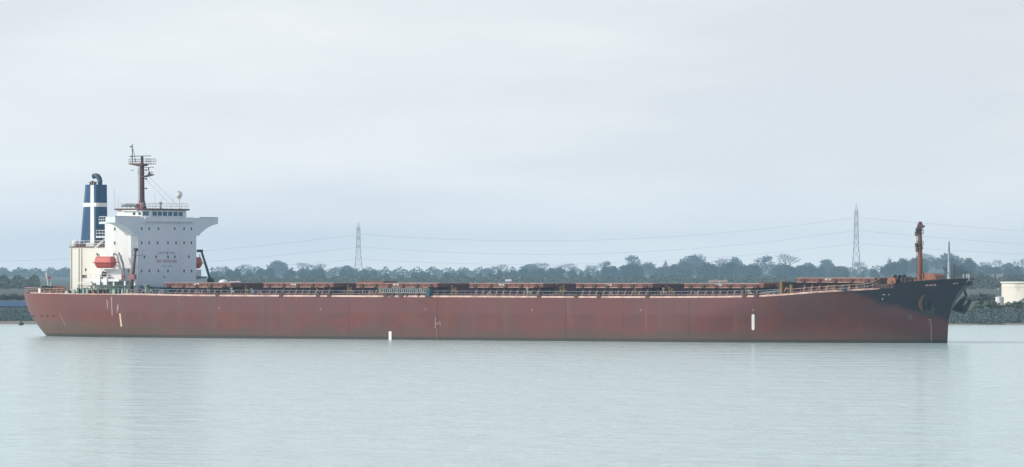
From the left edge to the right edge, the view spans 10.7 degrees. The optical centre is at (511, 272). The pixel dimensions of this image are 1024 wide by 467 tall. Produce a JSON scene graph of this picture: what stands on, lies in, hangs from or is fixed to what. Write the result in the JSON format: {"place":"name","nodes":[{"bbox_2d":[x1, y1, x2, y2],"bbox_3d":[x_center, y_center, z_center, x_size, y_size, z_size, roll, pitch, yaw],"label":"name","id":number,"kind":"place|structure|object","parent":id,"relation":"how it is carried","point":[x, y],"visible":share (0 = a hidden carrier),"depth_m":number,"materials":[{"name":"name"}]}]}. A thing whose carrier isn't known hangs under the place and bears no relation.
{"place":"outdoors","nodes":[
{"label":"outdoors","id":0,"kind":"place"},
{"bbox_2d":[0,269,1020,324],"bbox_3d":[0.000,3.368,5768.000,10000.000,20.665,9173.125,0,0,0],"label":"terrain","id":1,"kind":"structure","parent":0,"point":[61,281],"depth_m":3616.34,"materials":[{"name":"green plant"}]},
{"bbox_2d":[5,293,20,299],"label":"bush","id":2,"kind":"object","parent":1,"relation":"on","point":[13,296],"visible":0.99,"depth_m":1779.20,"materials":[{"name":"green plant"}]},
{"bbox_2d":[0,301,26,306],"bbox_3d":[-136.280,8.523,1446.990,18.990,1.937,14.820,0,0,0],"label":"warehouse","id":3,"kind":"structure","parent":1,"relation":"on","point":[13,304],"depth_m":1441.15,"materials":[{"name":"blue metal"}]},
{"bbox_2d":[224,269,235,277],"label":"broad tree","id":4,"kind":"object","parent":1,"relation":"on","point":[229,273],"visible":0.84,"depth_m":6257.16,"materials":[{"name":"green plant"}]},
{"bbox_2d":[234,269,241,276],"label":"broad tree","id":5,"kind":"object","parent":1,"relation":"on","point":[237,272],"visible":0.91,"depth_m":6280.05,"materials":[{"name":"green plant"}]},
{"bbox_2d":[246,269,253,277],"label":"conifer tree","id":6,"kind":"object","parent":1,"relation":"on","point":[249,274],"visible":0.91,"depth_m":6266.83,"materials":[{"name":"green plant"}]},
{"bbox_2d":[255,268,264,276],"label":"broad tree","id":7,"kind":"object","parent":1,"relation":"on","point":[260,271],"visible":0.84,"depth_m":6345.20,"materials":[{"name":"green plant"}]},
{"bbox_2d":[264,267,275,277],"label":"broad tree","id":8,"kind":"object","parent":1,"relation":"on","point":[269,272],"visible":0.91,"depth_m":6248.39,"materials":[{"name":"green plant"}]},
{"bbox_2d":[266,260,287,276],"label":"broad tree","id":9,"kind":"object","parent":1,"relation":"on","point":[280,265],"visible":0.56,"depth_m":8901.78,"materials":[{"name":"green plant"}]},
{"bbox_2d":[283,269,295,277],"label":"broad tree","id":10,"kind":"object","parent":1,"relation":"on","point":[291,272],"visible":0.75,"depth_m":6297.47,"materials":[{"name":"green plant"}]},
{"bbox_2d":[296,268,310,277],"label":"broad tree","id":11,"kind":"object","parent":1,"relation":"on","point":[302,272],"visible":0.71,"depth_m":6258.16,"materials":[{"name":"green plant"}]},
{"bbox_2d":[295,263,317,268],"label":"bare tree","id":12,"kind":"object","parent":1,"relation":"on","point":[306,266],"visible":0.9,"depth_m":8846.44,"materials":[{"name":"grey plant"}]},
{"bbox_2d":[310,268,316,277],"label":"broad tree","id":13,"kind":"object","parent":1,"relation":"on","point":[313,273],"visible":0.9,"depth_m":6297.78,"materials":[{"name":"green plant"}]},
{"bbox_2d":[317,268,324,277],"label":"broad tree","id":14,"kind":"object","parent":1,"relation":"on","point":[320,272],"visible":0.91,"depth_m":6267.84,"materials":[{"name":"green plant"}]},
{"bbox_2d":[338,269,346,278],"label":"broad tree","id":15,"kind":"object","parent":1,"relation":"on","point":[342,274],"visible":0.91,"depth_m":6325.28,"materials":[{"name":"green plant"}]},
{"bbox_2d":[346,268,356,278],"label":"broad tree","id":16,"kind":"object","parent":1,"relation":"on","point":[350,272],"visible":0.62,"depth_m":6353.03,"materials":[{"name":"green plant"}]},
{"bbox_2d":[353,225,362,279],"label":"electricity pylon","id":17,"kind":"object","parent":1,"relation":"on","point":[357,242],"visible":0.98,"depth_m":4548.27,"materials":[{"name":"silver metal"}]},
{"bbox_2d":[360,230,854,253],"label":"power cable","id":18,"kind":"object","parent":17,"relation":"hanging from","point":[624,252],"visible":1,"depth_m":4542.97,"materials":[{"name":"silver metal"}]},
{"bbox_2d":[368,243,852,263],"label":"power cable","id":19,"kind":"object","parent":17,"relation":"hanging from","point":[626,262],"visible":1,"depth_m":4542.98,"materials":[{"name":"silver metal"}]},
{"bbox_2d":[366,217,855,240],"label":"power cable","id":20,"kind":"object","parent":17,"relation":"hanging from","point":[612,239],"visible":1,"depth_m":4542.97,"materials":[{"name":"silver metal"}]},
{"bbox_2d":[356,269,369,277],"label":"broad tree","id":21,"kind":"object","parent":1,"relation":"on","point":[364,274],"visible":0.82,"depth_m":6283.60,"materials":[{"name":"green plant"}]},
{"bbox_2d":[370,271,377,277],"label":"broad tree","id":22,"kind":"object","parent":1,"relation":"on","point":[373,273],"visible":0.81,"depth_m":6247.05,"materials":[{"name":"green plant"}]},
{"bbox_2d":[457,271,466,278],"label":"broad tree","id":23,"kind":"object","parent":1,"relation":"on","point":[460,273],"visible":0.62,"depth_m":6253.36,"materials":[{"name":"green plant"}]},
{"bbox_2d":[479,268,494,274],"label":"broad tree","id":24,"kind":"object","parent":1,"relation":"on","point":[486,269],"visible":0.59,"depth_m":8753.30,"materials":[{"name":"green plant"}]},
{"bbox_2d":[491,264,508,270],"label":"bare tree","id":25,"kind":"object","parent":1,"relation":"on","point":[500,266],"visible":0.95,"depth_m":8862.38,"materials":[{"name":"grey plant"}]},
{"bbox_2d":[0,274,1023,288],"bbox_3d":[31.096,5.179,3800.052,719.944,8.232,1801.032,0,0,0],"label":"thicket","id":26,"kind":"object","parent":1,"relation":"on","point":[20,282],"visible":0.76,"depth_m":4268.22,"materials":[{"name":"green plant"}]},
{"bbox_2d":[0,257,1023,276],"bbox_3d":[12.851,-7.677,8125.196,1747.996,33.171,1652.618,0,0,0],"label":"trees","id":27,"kind":"object","parent":1,"relation":"on","point":[35,272],"visible":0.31,"depth_m":8629.29,"materials":[{"name":"green plant"}]},
{"bbox_2d":[0,307,1023,323],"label":"bank scrub","id":28,"kind":"object","parent":1,"relation":"on","point":[995,315],"visible":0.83,"depth_m":1313.07,"materials":[{"name":"green plant"}]},
{"bbox_2d":[509,270,518,276],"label":"broad tree","id":29,"kind":"object","parent":1,"relation":"on","point":[513,273],"visible":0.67,"depth_m":6353.53,"materials":[{"name":"green plant"}]},
{"bbox_2d":[518,268,528,277],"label":"broad tree","id":30,"kind":"object","parent":1,"relation":"on","point":[523,272],"visible":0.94,"depth_m":6349.32,"materials":[{"name":"green plant"}]},
{"bbox_2d":[518,264,538,271],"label":"broad tree","id":31,"kind":"object","parent":1,"relation":"on","point":[528,266],"visible":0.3,"depth_m":8821.44,"materials":[{"name":"green plant"}]},
{"bbox_2d":[535,268,545,276],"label":"broad tree","id":32,"kind":"object","parent":1,"relation":"on","point":[540,272],"visible":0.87,"depth_m":6252.93,"materials":[{"name":"green plant"}]},
{"bbox_2d":[533,262,550,268],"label":"bare tree","id":33,"kind":"object","parent":1,"relation":"on","point":[541,265],"visible":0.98,"depth_m":8847.84,"materials":[{"name":"grey plant"}]},
{"bbox_2d":[546,268,554,277],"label":"broad tree","id":34,"kind":"object","parent":1,"relation":"on","point":[551,273],"visible":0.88,"depth_m":6319.57,"materials":[{"name":"green plant"}]},
{"bbox_2d":[553,267,565,277],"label":"broad tree","id":35,"kind":"object","parent":1,"relation":"on","point":[559,271],"visible":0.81,"depth_m":6258.08,"materials":[{"name":"green plant"}]},
{"bbox_2d":[556,263,577,270],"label":"bare tree","id":36,"kind":"object","parent":1,"relation":"on","point":[568,267],"visible":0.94,"depth_m":8699.18,"materials":[{"name":"grey plant"}]},
{"bbox_2d":[567,270,576,276],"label":"broad tree","id":37,"kind":"object","parent":1,"relation":"on","point":[571,273],"visible":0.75,"depth_m":6283.46,"materials":[{"name":"green plant"}]},
{"bbox_2d":[600,266,608,277],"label":"broad tree","id":38,"kind":"object","parent":1,"relation":"on","point":[604,269],"visible":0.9,"depth_m":6338.17,"materials":[{"name":"green plant"}]},
{"bbox_2d":[598,260,610,273],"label":"pine tree","id":39,"kind":"object","parent":1,"relation":"on","point":[605,263],"visible":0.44,"depth_m":8692.90,"materials":[{"name":"green plant"}]},
{"bbox_2d":[607,266,619,278],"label":"broad tree","id":40,"kind":"object","parent":1,"relation":"on","point":[613,272],"visible":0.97,"depth_m":6298.47,"materials":[{"name":"green plant"}]},
{"bbox_2d":[620,263,639,277],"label":"broad tree","id":41,"kind":"object","parent":1,"relation":"on","point":[631,270],"visible":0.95,"depth_m":6237.30,"materials":[{"name":"green plant"}]},
{"bbox_2d":[619,255,642,269],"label":"pine tree","id":42,"kind":"object","parent":1,"relation":"on","point":[631,257],"visible":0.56,"depth_m":8689.38,"materials":[{"name":"green plant"}]},
{"bbox_2d":[628,264,643,277],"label":"broad tree","id":43,"kind":"object","parent":1,"relation":"on","point":[640,272],"visible":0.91,"depth_m":6262.99,"materials":[{"name":"green plant"}]},
{"bbox_2d":[639,262,654,272],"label":"broad tree","id":44,"kind":"object","parent":1,"relation":"on","point":[650,264],"visible":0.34,"depth_m":8881.02,"materials":[{"name":"green plant"}]},
{"bbox_2d":[643,266,659,275],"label":"bare tree","id":45,"kind":"object","parent":1,"relation":"on","point":[653,270],"visible":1,"depth_m":6242.52,"materials":[{"name":"grey plant"}]},
{"bbox_2d":[652,267,667,278],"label":"broad tree","id":46,"kind":"object","parent":1,"relation":"on","point":[659,273],"visible":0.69,"depth_m":6347.00,"materials":[{"name":"green plant"}]},
{"bbox_2d":[664,263,680,277],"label":"broad tree","id":47,"kind":"object","parent":1,"relation":"on","point":[673,270],"visible":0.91,"depth_m":6335.75,"materials":[{"name":"green plant"}]},
{"bbox_2d":[675,262,694,278],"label":"broad tree","id":48,"kind":"object","parent":1,"relation":"on","point":[682,271],"visible":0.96,"depth_m":6327.32,"materials":[{"name":"green plant"}]},
{"bbox_2d":[678,255,705,276],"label":"broad tree","id":49,"kind":"object","parent":1,"relation":"on","point":[691,259],"visible":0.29,"depth_m":8682.18,"materials":[{"name":"green plant"}]},
{"bbox_2d":[685,254,705,265],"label":"bare tree","id":50,"kind":"object","parent":1,"relation":"on","point":[697,258],"visible":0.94,"depth_m":8679.90,"materials":[{"name":"grey plant"}]},
{"bbox_2d":[695,262,716,277],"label":"broad tree","id":51,"kind":"object","parent":1,"relation":"on","point":[706,269],"visible":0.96,"depth_m":6235.86,"materials":[{"name":"green plant"}]},
{"bbox_2d":[711,264,719,276],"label":"broad tree","id":52,"kind":"object","parent":1,"relation":"on","point":[715,268],"visible":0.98,"depth_m":6254.30,"materials":[{"name":"green plant"}]},
{"bbox_2d":[710,258,728,265],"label":"bare tree","id":53,"kind":"object","parent":1,"relation":"on","point":[721,263],"visible":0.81,"depth_m":8869.27,"materials":[{"name":"grey plant"}]},
{"bbox_2d":[719,261,737,277],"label":"broad tree","id":54,"kind":"object","parent":1,"relation":"on","point":[726,269],"visible":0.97,"depth_m":6261.80,"materials":[{"name":"green plant"}]},
{"bbox_2d":[729,256,742,264],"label":"broad tree","id":55,"kind":"object","parent":1,"relation":"on","point":[735,260],"visible":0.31,"depth_m":8683.65,"materials":[{"name":"green plant"}]},
{"bbox_2d":[733,263,752,277],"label":"broad tree","id":56,"kind":"object","parent":1,"relation":"on","point":[741,271],"visible":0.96,"depth_m":6245.39,"materials":[{"name":"green plant"}]},
{"bbox_2d":[747,263,761,277],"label":"broad tree","id":57,"kind":"object","parent":1,"relation":"on","point":[756,272],"visible":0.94,"depth_m":6296.48,"materials":[{"name":"green plant"}]},
{"bbox_2d":[754,255,775,272],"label":"pine tree","id":58,"kind":"object","parent":1,"relation":"on","point":[764,259],"visible":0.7,"depth_m":8701.87,"materials":[{"name":"green plant"}]},
{"bbox_2d":[765,263,780,278],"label":"bare tree","id":59,"kind":"object","parent":1,"relation":"on","point":[774,267],"visible":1,"depth_m":6295.38,"materials":[{"name":"green plant"}]},
{"bbox_2d":[772,263,791,277],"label":"broad tree","id":60,"kind":"object","parent":1,"relation":"on","point":[781,271],"visible":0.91,"depth_m":6293.50,"materials":[{"name":"green plant"}]},
{"bbox_2d":[776,253,801,265],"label":"bare tree","id":61,"kind":"object","parent":1,"relation":"on","point":[785,259],"visible":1,"depth_m":8925.52,"materials":[{"name":"green plant"}]},
{"bbox_2d":[785,265,796,278],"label":"broad tree","id":62,"kind":"object","parent":1,"relation":"on","point":[793,270],"visible":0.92,"depth_m":6323.84,"materials":[{"name":"green plant"}]},
{"bbox_2d":[795,266,807,277],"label":"broad tree","id":63,"kind":"object","parent":1,"relation":"on","point":[801,271],"visible":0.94,"depth_m":6321.22,"materials":[{"name":"green plant"}]},
{"bbox_2d":[804,265,814,277],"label":"broad tree","id":64,"kind":"object","parent":1,"relation":"on","point":[810,271],"visible":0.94,"depth_m":6299.39,"materials":[{"name":"green plant"}]},
{"bbox_2d":[814,266,827,277],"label":"broad tree","id":65,"kind":"object","parent":1,"relation":"on","point":[820,272],"visible":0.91,"depth_m":6271.95,"materials":[{"name":"green plant"}]},
{"bbox_2d":[819,259,834,273],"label":"broad tree","id":66,"kind":"object","parent":1,"relation":"on","point":[827,264],"visible":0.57,"depth_m":8679.07,"materials":[{"name":"green plant"}]},
{"bbox_2d":[827,266,846,277],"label":"broad tree","id":67,"kind":"object","parent":1,"relation":"on","point":[839,272],"visible":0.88,"depth_m":6330.65,"materials":[{"name":"green plant"}]},
{"bbox_2d":[851,204,860,276],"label":"electricity pylon","id":68,"kind":"object","parent":1,"relation":"on","point":[857,235],"visible":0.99,"depth_m":4548.46,"materials":[{"name":"silver metal"}]},
{"bbox_2d":[853,261,867,270],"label":"bare tree","id":69,"kind":"object","parent":1,"relation":"on","point":[859,264],"visible":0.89,"depth_m":8669.54,"materials":[{"name":"green plant"}]},
{"bbox_2d":[869,269,877,277],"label":"broad tree","id":70,"kind":"object","parent":1,"relation":"on","point":[874,272],"visible":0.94,"depth_m":6247.76,"materials":[{"name":"green plant"}]},
{"bbox_2d":[880,264,893,276],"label":"broad tree","id":71,"kind":"object","parent":1,"relation":"on","point":[887,270],"visible":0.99,"depth_m":6303.30,"materials":[{"name":"green plant"}]},
{"bbox_2d":[889,261,906,274],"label":"broad tree","id":72,"kind":"object","parent":1,"relation":"on","point":[895,266],"visible":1,"depth_m":6332.25,"materials":[{"name":"green plant"}]},
{"bbox_2d":[898,258,911,274],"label":"broad tree","id":73,"kind":"object","parent":1,"relation":"on","point":[903,261],"visible":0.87,"depth_m":6355.31,"materials":[{"name":"green plant"}]},
{"bbox_2d":[907,256,928,274],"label":"broad tree","id":74,"kind":"object","parent":1,"relation":"on","point":[912,266],"visible":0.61,"depth_m":6243.86,"materials":[{"name":"green plant"}]},
{"bbox_2d":[922,256,936,266],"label":"bare tree","id":75,"kind":"object","parent":1,"relation":"on","point":[929,258],"visible":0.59,"depth_m":6320.47,"materials":[{"name":"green plant"}]},
{"bbox_2d":[931,257,943,268],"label":"bare tree","id":76,"kind":"object","parent":1,"relation":"on","point":[937,262],"visible":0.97,"depth_m":6351.45,"materials":[{"name":"green plant"}]},
{"bbox_2d":[940,253,958,259],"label":"broad tree","id":77,"kind":"object","parent":1,"relation":"on","point":[945,256],"visible":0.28,"depth_m":8888.41,"materials":[{"name":"green plant"}]},
{"bbox_2d":[942,257,957,269],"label":"broad tree","id":78,"kind":"object","parent":1,"relation":"on","point":[953,261],"visible":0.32,"depth_m":6270.22,"materials":[{"name":"green plant"}]},
{"bbox_2d":[943,263,963,276],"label":"broad tree","id":79,"kind":"object","parent":1,"relation":"on","point":[952,265],"visible":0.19,"depth_m":4545.17,"materials":[{"name":"green plant"}]},
{"bbox_2d":[946,267,962,277],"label":"broad tree","id":80,"kind":"object","parent":1,"relation":"on","point":[956,269],"visible":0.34,"depth_m":3449.15,"materials":[{"name":"green plant"}]},
{"bbox_2d":[953,269,970,277],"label":"broad tree","id":81,"kind":"object","parent":1,"relation":"on","point":[962,272],"visible":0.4,"depth_m":3446.47,"materials":[{"name":"green plant"}]},
{"bbox_2d":[963,258,975,269],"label":"broad tree","id":82,"kind":"object","parent":1,"relation":"on","point":[969,263],"visible":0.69,"depth_m":6265.68,"materials":[{"name":"green plant"}]},
{"bbox_2d":[968,294,979,300],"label":"bush","id":83,"kind":"object","parent":1,"relation":"on","point":[974,297],"visible":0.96,"depth_m":1719.14,"materials":[{"name":"green plant"}]},
{"bbox_2d":[971,304,982,309],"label":"bush","id":84,"kind":"object","parent":1,"relation":"on","point":[976,306],"visible":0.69,"depth_m":1370.48,"materials":[{"name":"green plant"}]},
{"bbox_2d":[977,293,988,300],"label":"bush","id":85,"kind":"object","parent":1,"relation":"on","point":[982,295],"visible":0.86,"depth_m":1719.26,"materials":[{"name":"green plant"}]},
{"bbox_2d":[982,266,994,275],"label":"broad tree","id":86,"kind":"object","parent":1,"relation":"on","point":[988,270],"visible":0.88,"depth_m":6246.18,"materials":[{"name":"green plant"}]},
{"bbox_2d":[984,293,996,300],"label":"bush","id":87,"kind":"object","parent":1,"relation":"on","point":[991,297],"visible":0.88,"depth_m":1719.09,"materials":[{"name":"green plant"}]},
{"bbox_2d":[983,300,999,308],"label":"bush","id":88,"kind":"object","parent":1,"relation":"on","point":[990,304],"visible":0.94,"depth_m":1385.19,"materials":[{"name":"green plant"}]},
{"bbox_2d":[993,266,1000,274],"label":"broad tree","id":89,"kind":"object","parent":1,"relation":"on","point":[996,270],"visible":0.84,"depth_m":6299.24,"materials":[{"name":"green plant"}]},
{"bbox_2d":[995,297,1003,304],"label":"storage tank","id":90,"kind":"object","parent":1,"relation":"on","point":[1000,300],"visible":0.81,"depth_m":1499.07,"materials":[{"name":"white metal"}]},
{"bbox_2d":[1001,267,1013,275],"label":"broad tree","id":91,"kind":"object","parent":1,"relation":"on","point":[1007,270],"visible":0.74,"depth_m":6251.71,"materials":[{"name":"green plant"}]},
{"bbox_2d":[1001,263,1014,270],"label":"broad tree","id":92,"kind":"object","parent":1,"relation":"on","point":[1011,265],"visible":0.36,"depth_m":8900.68,"materials":[{"name":"green plant"}]},
{"bbox_2d":[1000,282,1023,303],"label":"storage tank","id":93,"kind":"object","parent":1,"relation":"on","point":[1012,292],"visible":0.81,"depth_m":1523.66,"materials":[{"name":"white metal"}]},
{"bbox_2d":[1008,301,1023,308],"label":"bush","id":94,"kind":"object","parent":1,"relation":"on","point":[1019,304],"visible":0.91,"depth_m":1384.51,"materials":[{"name":"green plant"}]},
{"bbox_2d":[1012,266,1022,275],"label":"broad tree","id":95,"kind":"object","parent":1,"relation":"on","point":[1017,271],"visible":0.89,"depth_m":6247.28,"materials":[{"name":"green plant"}]},
{"bbox_2d":[1012,259,1023,266],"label":"bare tree","id":96,"kind":"object","parent":1,"relation":"on","point":[1018,263],"visible":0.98,"depth_m":8741.43,"materials":[{"name":"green plant"}]},
{"bbox_2d":[0,324,1023,466],"bbox_3d":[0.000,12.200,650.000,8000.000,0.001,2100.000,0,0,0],"label":"water","id":97,"kind":"structure","parent":0,"point":[956,399],"depth_m":512.80,"materials":[{"name":"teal liquid"}]},
{"bbox_2d":[24,144,974,342],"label":"cargo ship","id":98,"kind":"object","parent":97,"relation":"on","point":[147,286],"visible":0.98,"depth_m":991.07,"materials":[{"name":"paint"}]},
{"bbox_2d":[92,254,118,267],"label":"lifeboat","id":99,"kind":"object","parent":98,"relation":"hanging from","point":[105,262],"visible":1,"depth_m":1033.35,"materials":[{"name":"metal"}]},
{"bbox_2d":[196,254,202,268],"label":"lifeboat","id":100,"kind":"object","parent":98,"relation":"hanging from","point":[199,262],"visible":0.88,"depth_m":1055.10,"materials":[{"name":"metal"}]},
{"bbox_2d":[378,289,432,296],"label":"gangway","id":101,"kind":"object","parent":98,"relation":"on","point":[428,292],"visible":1,"depth_m":991.11,"materials":[{"name":"metal"}]},
{"bbox_2d":[919,300,934,313],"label":"anchor","id":102,"kind":"object","parent":98,"relation":"attached to","point":[929,311],"visible":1,"depth_m":943.86,"materials":[{"name":"metal"}]},
{"bbox_2d":[947,241,950,278],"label":"tower","id":103,"kind":"structure","parent":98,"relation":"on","point":[949,270],"depth_m":2299.60,"materials":[{"name":"silver metal"}]},
{"bbox_2d":[952,289,971,313],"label":"anchor","id":104,"kind":"object","parent":98,"relation":"attached to","point":[960,306],"visible":0.96,"depth_m":957.99,"materials":[{"name":"metal"}]},
{"bbox_2d":[0,321,1023,324],"bbox_3d":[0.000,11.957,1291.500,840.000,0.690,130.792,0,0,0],"label":"shore","id":105,"kind":"structure","parent":0,"point":[34,322],"depth_m":1287.96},
{"bbox_2d":[0,0,1023,275],"label":"sky","id":106,"kind":"structure","parent":0,"point":[534,127],"materials":[{"name":"white"}]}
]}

